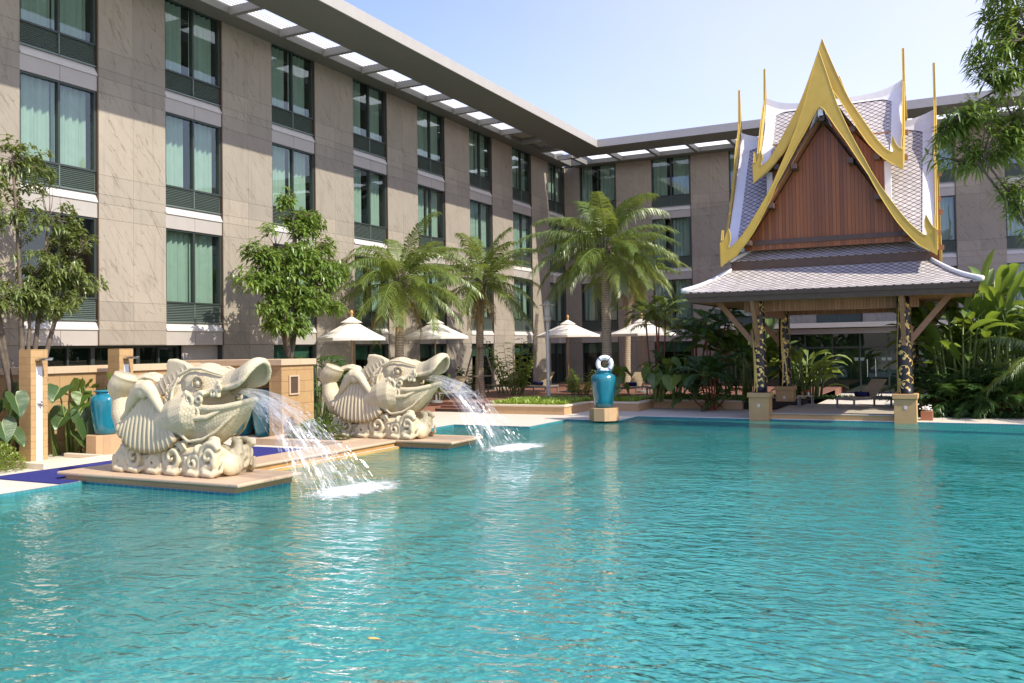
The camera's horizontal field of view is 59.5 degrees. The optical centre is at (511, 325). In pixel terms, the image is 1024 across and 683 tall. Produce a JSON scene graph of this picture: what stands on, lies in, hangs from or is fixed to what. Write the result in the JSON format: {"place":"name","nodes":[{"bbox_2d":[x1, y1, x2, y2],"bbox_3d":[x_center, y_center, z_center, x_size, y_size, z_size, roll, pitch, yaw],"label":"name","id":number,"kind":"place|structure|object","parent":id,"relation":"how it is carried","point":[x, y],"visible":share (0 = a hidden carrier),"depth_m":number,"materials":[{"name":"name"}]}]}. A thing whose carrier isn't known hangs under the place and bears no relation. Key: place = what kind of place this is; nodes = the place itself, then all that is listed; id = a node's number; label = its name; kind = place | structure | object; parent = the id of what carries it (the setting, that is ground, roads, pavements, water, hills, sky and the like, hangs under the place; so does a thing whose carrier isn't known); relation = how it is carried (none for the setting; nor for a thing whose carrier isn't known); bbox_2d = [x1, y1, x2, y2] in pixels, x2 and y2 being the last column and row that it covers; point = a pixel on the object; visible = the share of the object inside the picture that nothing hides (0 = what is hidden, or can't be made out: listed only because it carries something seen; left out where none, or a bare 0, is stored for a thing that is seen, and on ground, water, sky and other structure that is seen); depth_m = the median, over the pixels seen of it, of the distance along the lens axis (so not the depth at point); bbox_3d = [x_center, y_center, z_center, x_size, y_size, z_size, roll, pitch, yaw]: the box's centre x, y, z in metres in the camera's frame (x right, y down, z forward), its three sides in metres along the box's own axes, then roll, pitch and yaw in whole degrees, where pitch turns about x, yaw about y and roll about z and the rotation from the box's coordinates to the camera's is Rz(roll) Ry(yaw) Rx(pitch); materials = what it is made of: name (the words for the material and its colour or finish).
{"place":"outdoors","nodes":[
{"label":"outdoors","id":0,"kind":"place"},
{"bbox_2d":[0,416,1023,682],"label":"pool floor","id":1,"kind":"structure","parent":0,"point":[210,664],"depth_m":12.89,"materials":[{"name":"teal tile"}]},
{"bbox_2d":[0,489,139,550],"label":"overflow wall","id":2,"kind":"structure","parent":1,"relation":"on","point":[3,516],"depth_m":14.06,"materials":[{"name":"teal tile"}]},
{"bbox_2d":[0,528,283,648],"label":"pool steps","id":3,"kind":"structure","parent":1,"relation":"on","point":[40,604],"depth_m":12.13,"materials":[{"name":"teal tile"}]},
{"bbox_2d":[57,464,301,548],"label":"fountain platform","id":4,"kind":"structure","parent":1,"relation":"on","point":[253,481],"depth_m":15.31,"materials":[{"name":"stone"}]},
{"bbox_2d":[107,357,271,478],"bbox_3d":[-5.900,1.658,16.210,3.714,2.134,1.316,-2,-2,27],"label":"fish fountain","id":5,"kind":"object","parent":4,"relation":"on","point":[194,420],"visible":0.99,"depth_m":15.70,"materials":[{"name":"stone"}]},
{"bbox_2d":[304,434,482,481],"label":"fountain platform","id":6,"kind":"structure","parent":1,"relation":"on","point":[436,442],"depth_m":21.24,"materials":[{"name":"stone"}]},
{"bbox_2d":[320,353,449,439],"bbox_3d":[-3.196,1.767,22.203,3.714,2.134,1.316,-2,-2,27],"label":"fish fountain","id":7,"kind":"object","parent":6,"relation":"on","point":[378,397],"visible":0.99,"depth_m":21.71,"materials":[{"name":"stone"}]},
{"bbox_2d":[475,423,567,470],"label":"overflow wall","id":8,"kind":"structure","parent":1,"relation":"on","point":[496,455],"depth_m":25.38,"materials":[{"name":"teal tile"}]},
{"bbox_2d":[0,418,1023,682],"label":"pool water","id":9,"kind":"structure","parent":0,"point":[588,440],"depth_m":12.31,"materials":[{"name":"teal liquid"}]},
{"bbox_2d":[257,396,399,499],"bbox_3d":[-3.205,1.937,14.911,3.161,1.762,2.339,-1,-1,-10],"label":"water jet","id":10,"kind":"object","parent":9,"relation":"on","point":[358,488],"visible":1,"depth_m":15.04,"materials":[{"name":"white liquid"}]},
{"bbox_2d":[441,381,542,451],"bbox_3d":[-0.501,2.034,20.905,3.161,1.765,2.339,-1,-1,-10],"label":"water jet","id":11,"kind":"object","parent":9,"relation":"on","point":[513,447],"visible":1,"depth_m":21.02,"materials":[{"name":"white liquid"}]},
{"bbox_2d":[0,393,1023,493],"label":"pool deck","id":12,"kind":"structure","parent":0,"point":[440,419],"depth_m":28.67,"materials":[{"name":"beige stone"}]},
{"bbox_2d":[0,441,26,472],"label":"clipped bush","id":13,"kind":"object","parent":12,"relation":"on","point":[4,456],"visible":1,"depth_m":17.94,"materials":[{"name":"green plant"}]},
{"bbox_2d":[0,390,29,460],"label":"elephant ear plant","id":14,"kind":"object","parent":12,"relation":"on","point":[10,430],"visible":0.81,"depth_m":18.86,"materials":[{"name":"green plant"}]},
{"bbox_2d":[19,349,52,461],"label":"shower column","id":15,"kind":"structure","parent":12,"relation":"on","point":[33,384],"depth_m":19.29,"materials":[{"name":"tile"}]},
{"bbox_2d":[2,382,104,456],"bbox_3d":[-10.274,2.091,20.573,2.179,1.789,2.668,-2,-2,27],"label":"elephant ear plant","id":16,"kind":"object","parent":12,"relation":"on","point":[59,416],"visible":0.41,"depth_m":20.20,"materials":[{"name":"green plant"}]},
{"bbox_2d":[0,133,110,458],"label":"leafy tree","id":17,"kind":"object","parent":12,"relation":"on","point":[45,275],"visible":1,"depth_m":20.07,"materials":[{"name":"green plant"}]},
{"bbox_2d":[2,453,112,469],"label":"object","id":18,"kind":"object","parent":12,"relation":"on","point":[69,459],"visible":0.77,"depth_m":18.77,"materials":[{"name":"beige stone"}]},
{"bbox_2d":[69,372,111,440],"bbox_3d":[-9.902,1.999,21.250,2.087,1.782,1.671,0,-2,-29],"label":"elephant ear plant","id":19,"kind":"object","parent":12,"relation":"on","point":[76,389],"visible":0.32,"depth_m":20.81,"materials":[{"name":"green plant"}]},
{"bbox_2d":[0,363,200,457],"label":"planter wall","id":20,"kind":"structure","parent":12,"relation":"on","point":[61,376],"depth_m":21.12,"materials":[{"name":"stone"}]},
{"bbox_2d":[86,433,121,454],"bbox_3d":[-9.178,2.702,20.250,0.776,0.490,0.776,-2,-2,27],"label":"stone pedestal","id":21,"kind":"object","parent":12,"relation":"on","point":[104,444],"visible":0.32,"depth_m":19.91,"materials":[{"name":"stone"}]},
{"bbox_2d":[89,390,115,434],"bbox_3d":[-9.190,1.962,20.268,0.672,0.989,0.672,-2,-2,27],"label":"glazed jar","id":22,"kind":"object","parent":21,"relation":"on","point":[100,409],"visible":0.62,"depth_m":20.01,"materials":[{"name":"teal ceramic"}]},
{"bbox_2d":[108,349,139,381],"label":"shower column","id":23,"kind":"structure","parent":12,"relation":"on","point":[120,359],"depth_m":21.38,"materials":[{"name":"stone"}]},
{"bbox_2d":[0,446,300,483],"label":"blue mat","id":24,"kind":"object","parent":12,"relation":"on","point":[51,476],"visible":0.42,"depth_m":17.30,"materials":[{"name":"blue fabric"}]},
{"bbox_2d":[183,358,315,435],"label":"planter wall","id":25,"kind":"structure","parent":12,"relation":"on","point":[291,381],"depth_m":23.90,"materials":[{"name":"stone"}]},
{"bbox_2d":[226,186,351,358],"bbox_3d":[-6.372,-1.455,26.339,1.794,5.296,5.057,-2,-2,27],"label":"leafy tree","id":26,"kind":"object","parent":25,"relation":"in","point":[270,280],"visible":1,"depth_m":25.99,"materials":[{"name":"green plant"}]},
{"bbox_2d":[251,388,269,436],"bbox_3d":[-6.660,2.365,24.362,0.876,1.290,0.876,-2,-2,27],"label":"glazed jar","id":27,"kind":"object","parent":12,"relation":"on","point":[260,423],"visible":0.45,"depth_m":24.01,"materials":[{"name":"teal ceramic"}]},
{"bbox_2d":[0,0,596,416],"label":"hotel wing","id":28,"kind":"structure","parent":12,"relation":"on","point":[184,141],"depth_m":27.93,"materials":[{"name":"beige stone"}]},
{"bbox_2d":[20,208,98,344],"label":"window","id":29,"kind":"structure","parent":28,"relation":"in","point":[91,262],"depth_m":23.32,"materials":[{"name":"glass"}]},
{"bbox_2d":[20,70,98,217],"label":"window","id":30,"kind":"structure","parent":28,"relation":"in","point":[62,118],"depth_m":22.86,"materials":[{"name":"glass"}]},
{"bbox_2d":[20,0,98,90],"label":"window","id":31,"kind":"structure","parent":28,"relation":"in","point":[77,20],"depth_m":23.10,"materials":[{"name":"green glass"}]},
{"bbox_2d":[42,346,92,365],"bbox_3d":[-11.412,0.827,22.946,0.140,0.640,1.450,-2,-2,27],"label":"window","id":32,"kind":"structure","parent":28,"relation":"in","point":[61,355],"depth_m":23.06,"materials":[{"name":"black glass"}]},
{"bbox_2d":[93,345,137,364],"bbox_3d":[-10.761,0.850,24.241,0.140,0.640,1.450,-2,-2,27],"label":"window","id":33,"kind":"structure","parent":28,"relation":"in","point":[100,352],"depth_m":23.98,"materials":[{"name":"black glass"}]},
{"bbox_2d":[138,345,178,363],"bbox_3d":[-10.109,0.872,25.536,0.140,0.640,1.450,-2,-2,27],"label":"window","id":34,"kind":"structure","parent":28,"relation":"in","point":[149,354],"depth_m":25.50,"materials":[{"name":"black glass"}]},
{"bbox_2d":[165,111,222,235],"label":"window","id":35,"kind":"structure","parent":28,"relation":"in","point":[193,148],"depth_m":26.99,"materials":[{"name":"green glass"}]},
{"bbox_2d":[165,0,222,126],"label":"window","id":36,"kind":"structure","parent":28,"relation":"in","point":[193,49],"depth_m":27.07,"materials":[{"name":"green glass"}]},
{"bbox_2d":[166,228,223,344],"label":"window","id":37,"kind":"structure","parent":28,"relation":"in","point":[194,260],"depth_m":26.54,"materials":[{"name":"green glass"}]},
{"bbox_2d":[271,43,314,153],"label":"window","id":38,"kind":"structure","parent":28,"relation":"in","point":[293,78],"depth_m":30.99,"materials":[{"name":"glass"}]},
{"bbox_2d":[272,142,315,246],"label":"window","id":39,"kind":"structure","parent":28,"relation":"in","point":[293,168],"depth_m":30.94,"materials":[{"name":"green glass"}]},
{"bbox_2d":[274,344,314,398],"bbox_3d":[-7.396,1.748,30.213,0.140,2.240,2.150,-2,-2,27],"label":"window","id":40,"kind":"structure","parent":28,"relation":"in","point":[307,351],"depth_m":30.62,"materials":[{"name":"black glass"}]},
{"bbox_2d":[353,78,387,174],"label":"window","id":41,"kind":"structure","parent":28,"relation":"in","point":[369,107],"depth_m":35.16,"materials":[{"name":"glass"}]},
{"bbox_2d":[353,166,388,249],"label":"window","id":42,"kind":"structure","parent":28,"relation":"in","point":[370,187],"depth_m":35.04,"materials":[{"name":"green glass"}]},
{"bbox_2d":[355,344,386,368],"bbox_3d":[-5.418,1.817,34.143,0.140,2.240,2.150,-2,-2,27],"label":"window","id":43,"kind":"structure","parent":28,"relation":"in","point":[362,351],"depth_m":33.95,"materials":[{"name":"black glass"}]},
{"bbox_2d":[354,255,389,343],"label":"window","id":44,"kind":"structure","parent":28,"relation":"in","point":[357,275],"depth_m":34.17,"materials":[{"name":"green glass"}]},
{"bbox_2d":[417,106,444,188],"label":"window","id":45,"kind":"structure","parent":28,"relation":"in","point":[430,126],"depth_m":38.88,"materials":[{"name":"green glass"}]},
{"bbox_2d":[418,184,445,263],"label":"window","id":46,"kind":"structure","parent":28,"relation":"in","point":[430,200],"depth_m":38.90,"materials":[{"name":"green glass"}]},
{"bbox_2d":[420,344,445,395],"bbox_3d":[-3.440,1.885,38.072,0.140,2.240,2.150,-2,-2,27],"label":"window","id":47,"kind":"structure","parent":28,"relation":"in","point":[427,351],"depth_m":38.23,"materials":[{"name":"black glass"}]},
{"bbox_2d":[469,128,492,204],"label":"window","id":48,"kind":"structure","parent":28,"relation":"in","point":[480,145],"depth_m":42.87,"materials":[{"name":"green glass"}]},
{"bbox_2d":[470,199,492,248],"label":"window","id":49,"kind":"structure","parent":28,"relation":"in","point":[481,214],"depth_m":42.78,"materials":[{"name":"glass"}]},
{"bbox_2d":[512,147,531,215],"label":"window","id":50,"kind":"structure","parent":28,"relation":"in","point":[521,161],"depth_m":46.89,"materials":[{"name":"green glass"}]},
{"bbox_2d":[513,212,532,279],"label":"window","id":51,"kind":"structure","parent":28,"relation":"in","point":[522,223],"depth_m":46.81,"materials":[{"name":"green glass"}]},
{"bbox_2d":[514,278,533,342],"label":"window","id":52,"kind":"structure","parent":28,"relation":"in","point":[527,288],"depth_m":46.87,"materials":[{"name":"glass"}]},
{"bbox_2d":[548,162,564,216],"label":"window","id":53,"kind":"structure","parent":28,"relation":"in","point":[556,194],"depth_m":50.95,"materials":[{"name":"glass"}]},
{"bbox_2d":[550,343,565,383],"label":"window","id":54,"kind":"structure","parent":28,"relation":"in","point":[558,356],"depth_m":50.08,"materials":[{"name":"black glass"}]},
{"bbox_2d":[550,282,566,342],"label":"window","id":55,"kind":"structure","parent":28,"relation":"in","point":[558,313],"depth_m":50.69,"materials":[{"name":"green glass"}]},
{"bbox_2d":[256,430,361,446],"bbox_3d":[-4.249,2.870,23.363,2.680,0.160,4.000,-2,-2,27],"label":"stone planter","id":56,"kind":"object","parent":12,"relation":"on","point":[274,440],"visible":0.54,"depth_m":21.71,"materials":[{"name":"stone"}]},
{"bbox_2d":[286,416,352,439],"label":"clipped bush","id":57,"kind":"object","parent":56,"relation":"on","point":[322,431],"visible":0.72,"depth_m":22.31,"materials":[{"name":"green plant"}]},
{"bbox_2d":[293,355,349,426],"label":"fan palm","id":58,"kind":"object","parent":12,"relation":"on","point":[319,404],"visible":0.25,"depth_m":26.87,"materials":[{"name":"plant"}]},
{"bbox_2d":[250,439,395,469],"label":"stone walkway","id":59,"kind":"structure","parent":12,"relation":"on","point":[268,462],"depth_m":19.14,"materials":[{"name":"beige stone"}]},
{"bbox_2d":[317,310,384,363],"bbox_3d":[-5.156,1.150,28.867,2.070,3.300,2.070,-2,-2,43],"label":"parasol","id":60,"kind":"object","parent":12,"relation":"on","point":[351,329],"visible":0.79,"depth_m":28.37,"materials":[{"name":"white fabric"}]},
{"bbox_2d":[331,211,483,357],"bbox_3d":[-3.848,-0.510,31.899,5.694,6.732,5.807,-2,-2,27],"label":"coconut palm","id":61,"kind":"object","parent":12,"relation":"on","point":[397,276],"visible":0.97,"depth_m":31.16,"materials":[{"name":"green plant"}]},
{"bbox_2d":[589,407,618,421],"bbox_3d":[2.863,2.754,27.847,0.850,0.400,0.850,-2,-2,27],"label":"stone pedestal","id":62,"kind":"object","parent":12,"relation":"on","point":[603,414],"visible":0.94,"depth_m":27.48,"materials":[{"name":"stone"}]},
{"bbox_2d":[591,370,615,407],"bbox_3d":[2.851,1.973,27.867,0.789,1.161,0.789,-2,-2,27],"label":"glazed jar","id":63,"kind":"object","parent":62,"relation":"on","point":[603,383],"visible":0.99,"depth_m":27.58,"materials":[{"name":"teal ceramic"}]},
{"bbox_2d":[485,399,743,414],"bbox_3d":[3.634,2.875,31.774,9.037,0.330,2.233,-1,-1,-11],"label":"stone planter","id":64,"kind":"object","parent":12,"relation":"on","point":[577,407],"visible":0.83,"depth_m":31.61,"materials":[{"name":"stone"}]},
{"bbox_2d":[415,383,842,414],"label":"timber deck","id":65,"kind":"structure","parent":12,"relation":"on","point":[447,405],"depth_m":37.09,"materials":[{"name":"brown wood"}]},
{"bbox_2d":[404,313,467,402],"bbox_3d":[-2.855,1.200,33.440,2.328,3.360,2.328,-2,-2,32],"label":"parasol","id":66,"kind":"object","parent":65,"relation":"on","point":[447,333],"visible":0.75,"depth_m":32.81,"materials":[{"name":"white fabric"}]},
{"bbox_2d":[414,227,547,397],"bbox_3d":[-1.217,-0.524,36.416,5.410,6.907,5.559,-2,-2,27],"label":"coconut palm","id":67,"kind":"object","parent":65,"relation":"on","point":[488,265],"visible":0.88,"depth_m":36.02,"materials":[{"name":"green plant"}]},
{"bbox_2d":[484,337,536,394],"bbox_3d":[-0.023,1.747,38.570,2.322,2.452,2.223,-2,-2,27],"label":"ginger plant","id":68,"kind":"object","parent":65,"relation":"on","point":[518,384],"visible":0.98,"depth_m":38.43,"materials":[{"name":"plant"}]},
{"bbox_2d":[536,315,599,392],"bbox_3d":[2.483,1.243,39.598,2.624,3.420,2.624,0,-2,-18],"label":"parasol","id":69,"kind":"object","parent":65,"relation":"on","point":[567,328],"visible":0.87,"depth_m":39.01,"materials":[{"name":"white fabric"}]},
{"bbox_2d":[579,229,690,385],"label":"coconut palm","id":70,"kind":"object","parent":65,"relation":"on","point":[627,349],"visible":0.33,"depth_m":42.89,"materials":[{"name":"green plant"}]},
{"bbox_2d":[611,313,675,392],"bbox_3d":[5.610,1.170,38.584,2.698,3.420,2.698,-1,-1,-7],"label":"parasol","id":71,"kind":"object","parent":65,"relation":"on","point":[641,332],"visible":0.64,"depth_m":37.88,"materials":[{"name":"white fabric"}]},
{"bbox_2d":[559,390,834,409],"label":"planting soil","id":72,"kind":"structure","parent":12,"relation":"on","point":[776,405],"depth_m":31.30,"materials":[{"name":"brown soil"}]},
{"bbox_2d":[517,191,683,373],"bbox_3d":[3.599,-1.183,34.737,6.335,7.993,6.088,-2,-2,27],"label":"coconut palm","id":73,"kind":"object","parent":72,"relation":"on","point":[601,227],"visible":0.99,"depth_m":34.12,"materials":[{"name":"green plant"}]},
{"bbox_2d":[491,392,747,404],"bbox_3d":[3.956,2.657,32.569,9.577,0.277,4.096,-1,-1,1],"label":"ground cover","id":74,"kind":"object","parent":72,"relation":"on","point":[551,400],"visible":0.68,"depth_m":32.19,"materials":[{"name":"green plant"}]},
{"bbox_2d":[611,295,691,393],"bbox_3d":[5.602,0.815,34.821,2.868,4.019,3.273,-2,-2,44],"label":"clumping palm","id":75,"kind":"object","parent":72,"relation":"on","point":[652,314],"visible":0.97,"depth_m":34.60,"materials":[{"name":"green plant"}]},
{"bbox_2d":[641,357,680,401],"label":"elephant ear plant","id":76,"kind":"object","parent":72,"relation":"on","point":[649,376],"visible":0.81,"depth_m":32.07,"materials":[{"name":"green plant"}]},
{"bbox_2d":[653,358,693,402],"bbox_3d":[5.708,1.963,32.215,1.474,1.590,1.674,0,-2,-31],"label":"elephant ear plant","id":77,"kind":"object","parent":72,"relation":"on","point":[670,383],"visible":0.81,"depth_m":31.80,"materials":[{"name":"green plant"}]},
{"bbox_2d":[666,318,734,393],"bbox_3d":[7.147,1.196,34.598,2.496,3.201,3.048,-1,-1,-6],"label":"clumping palm","id":78,"kind":"object","parent":72,"relation":"on","point":[688,327],"visible":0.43,"depth_m":34.28,"materials":[{"name":"green plant"}]},
{"bbox_2d":[666,353,748,411],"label":"clumping palm","id":79,"kind":"object","parent":72,"relation":"on","point":[706,366],"visible":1,"depth_m":31.25,"materials":[{"name":"green plant"}]},
{"bbox_2d":[676,307,751,394],"bbox_3d":[7.681,0.959,33.264,2.876,3.593,2.859,-2,-2,27],"label":"clumping palm","id":80,"kind":"object","parent":72,"relation":"on","point":[719,318],"visible":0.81,"depth_m":32.91,"materials":[{"name":"green plant"}]},
{"bbox_2d":[683,315,802,397],"bbox_3d":[8.632,1.037,33.372,4.292,3.404,4.135,-2,-2,27],"label":"heliconia plant","id":81,"kind":"object","parent":72,"relation":"on","point":[741,339],"visible":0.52,"depth_m":32.88,"materials":[{"name":"green plant"}]},
{"bbox_2d":[767,347,852,398],"bbox_3d":[10.965,1.618,33.240,2.953,2.166,3.187,-1,-1,3],"label":"heliconia plant","id":82,"kind":"object","parent":72,"relation":"on","point":[805,383],"visible":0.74,"depth_m":32.87,"materials":[{"name":"plant"}]},
{"bbox_2d":[880,367,1017,423],"bbox_3d":[13.802,2.413,27.690,3.716,2.244,3.549,-1,-1,-5],"label":"clumping palm","id":83,"kind":"object","parent":72,"relation":"on","point":[941,403],"visible":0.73,"depth_m":27.36,"materials":[{"name":"green plant"}]},
{"bbox_2d":[927,363,1023,419],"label":"clumping palm","id":84,"kind":"object","parent":72,"relation":"on","point":[1013,392],"visible":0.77,"depth_m":26.69,"materials":[{"name":"green plant"}]},
{"bbox_2d":[564,86,1023,382],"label":"hotel wing","id":85,"kind":"structure","parent":12,"relation":"on","point":[686,175],"depth_m":47.55,"materials":[{"name":"beige stone"}]},
{"bbox_2d":[579,164,615,203],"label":"window","id":86,"kind":"structure","parent":85,"relation":"in","point":[602,178],"depth_m":50.57,"materials":[{"name":"green glass"}]},
{"bbox_2d":[581,282,618,341],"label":"window","id":87,"kind":"structure","parent":85,"relation":"in","point":[589,313],"depth_m":50.73,"materials":[{"name":"glass"}]},
{"bbox_2d":[583,342,618,381],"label":"window","id":88,"kind":"structure","parent":85,"relation":"in","point":[591,351],"depth_m":50.41,"materials":[{"name":"black glass"}]},
{"bbox_2d":[651,155,690,211],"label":"window","id":89,"kind":"structure","parent":85,"relation":"in","point":[669,176],"depth_m":48.67,"materials":[{"name":"green glass"}]},
{"bbox_2d":[652,216,692,277],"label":"window","id":90,"kind":"structure","parent":85,"relation":"in","point":[683,225],"depth_m":48.46,"materials":[{"name":"green glass"}]},
{"bbox_2d":[653,278,693,334],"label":"window","id":91,"kind":"structure","parent":85,"relation":"in","point":[677,284],"depth_m":48.44,"materials":[{"name":"green glass"}]},
{"bbox_2d":[655,341,693,371],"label":"window","id":92,"kind":"structure","parent":85,"relation":"in","point":[675,348],"depth_m":48.26,"materials":[{"name":"black glass"}]},
{"bbox_2d":[940,195,957,264],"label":"window","id":93,"kind":"structure","parent":85,"relation":"in","point":[948,203],"depth_m":42.58,"materials":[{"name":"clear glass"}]},
{"bbox_2d":[681,39,984,432],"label":"thai pavilion","id":94,"kind":"structure","parent":12,"relation":"on","point":[835,201],"depth_m":26.99,"materials":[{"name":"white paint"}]},
{"bbox_2d":[836,379,891,408],"bbox_3d":[11.598,2.240,29.505,1.950,0.905,0.708,0,-2,-30],"label":"sun lounger","id":95,"kind":"object","parent":94,"relation":"on","point":[873,387],"visible":0.92,"depth_m":29.58,"materials":[{"name":"brown metal"}]},
{"bbox_2d":[720,319,1019,393],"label":"glass lobby","id":96,"kind":"object","parent":12,"relation":"on","point":[861,345],"visible":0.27,"depth_m":40.90,"materials":[{"name":"glass"}]},
{"bbox_2d":[882,249,1023,402],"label":"banana plant","id":97,"kind":"object","parent":12,"relation":"on","point":[931,338],"visible":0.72,"depth_m":27.98,"materials":[{"name":"green plant"}]},
{"bbox_2d":[918,404,1023,418],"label":"ground cover","id":98,"kind":"object","parent":12,"relation":"on","point":[1012,414],"visible":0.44,"depth_m":26.71,"materials":[{"name":"green plant"}]},
{"bbox_2d":[920,0,1023,250],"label":"overhanging tree","id":99,"kind":"object","parent":12,"relation":"on","point":[1007,43],"visible":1,"depth_m":21.98,"materials":[{"name":"green plant"}]},
{"bbox_2d":[945,264,1023,403],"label":"banana plant","id":100,"kind":"object","parent":12,"relation":"on","point":[993,296],"visible":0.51,"depth_m":27.59,"materials":[{"name":"green plant"}]},
{"bbox_2d":[974,319,1023,393],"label":"areca palm","id":101,"kind":"object","parent":12,"relation":"on","point":[1018,361],"visible":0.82,"depth_m":26.51,"materials":[{"name":"green plant"}]},
{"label":"planting soil","id":102,"kind":"structure","parent":12,"relation":"on","visible":0},
{"bbox_2d":[878,347,1016,402],"bbox_3d":[14.418,1.624,30.064,3.884,1.888,4.430,-1,-1,-10],"label":"heliconia plant","id":103,"kind":"object","parent":102,"relation":"on","point":[928,367],"visible":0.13,"depth_m":29.04,"materials":[{"name":"green plant"}]},
{"bbox_2d":[932,304,1023,381],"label":"banana plant","id":104,"kind":"object","parent":102,"relation":"on","point":[957,337],"visible":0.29,"depth_m":29.78,"materials":[{"name":"green plant"}]},
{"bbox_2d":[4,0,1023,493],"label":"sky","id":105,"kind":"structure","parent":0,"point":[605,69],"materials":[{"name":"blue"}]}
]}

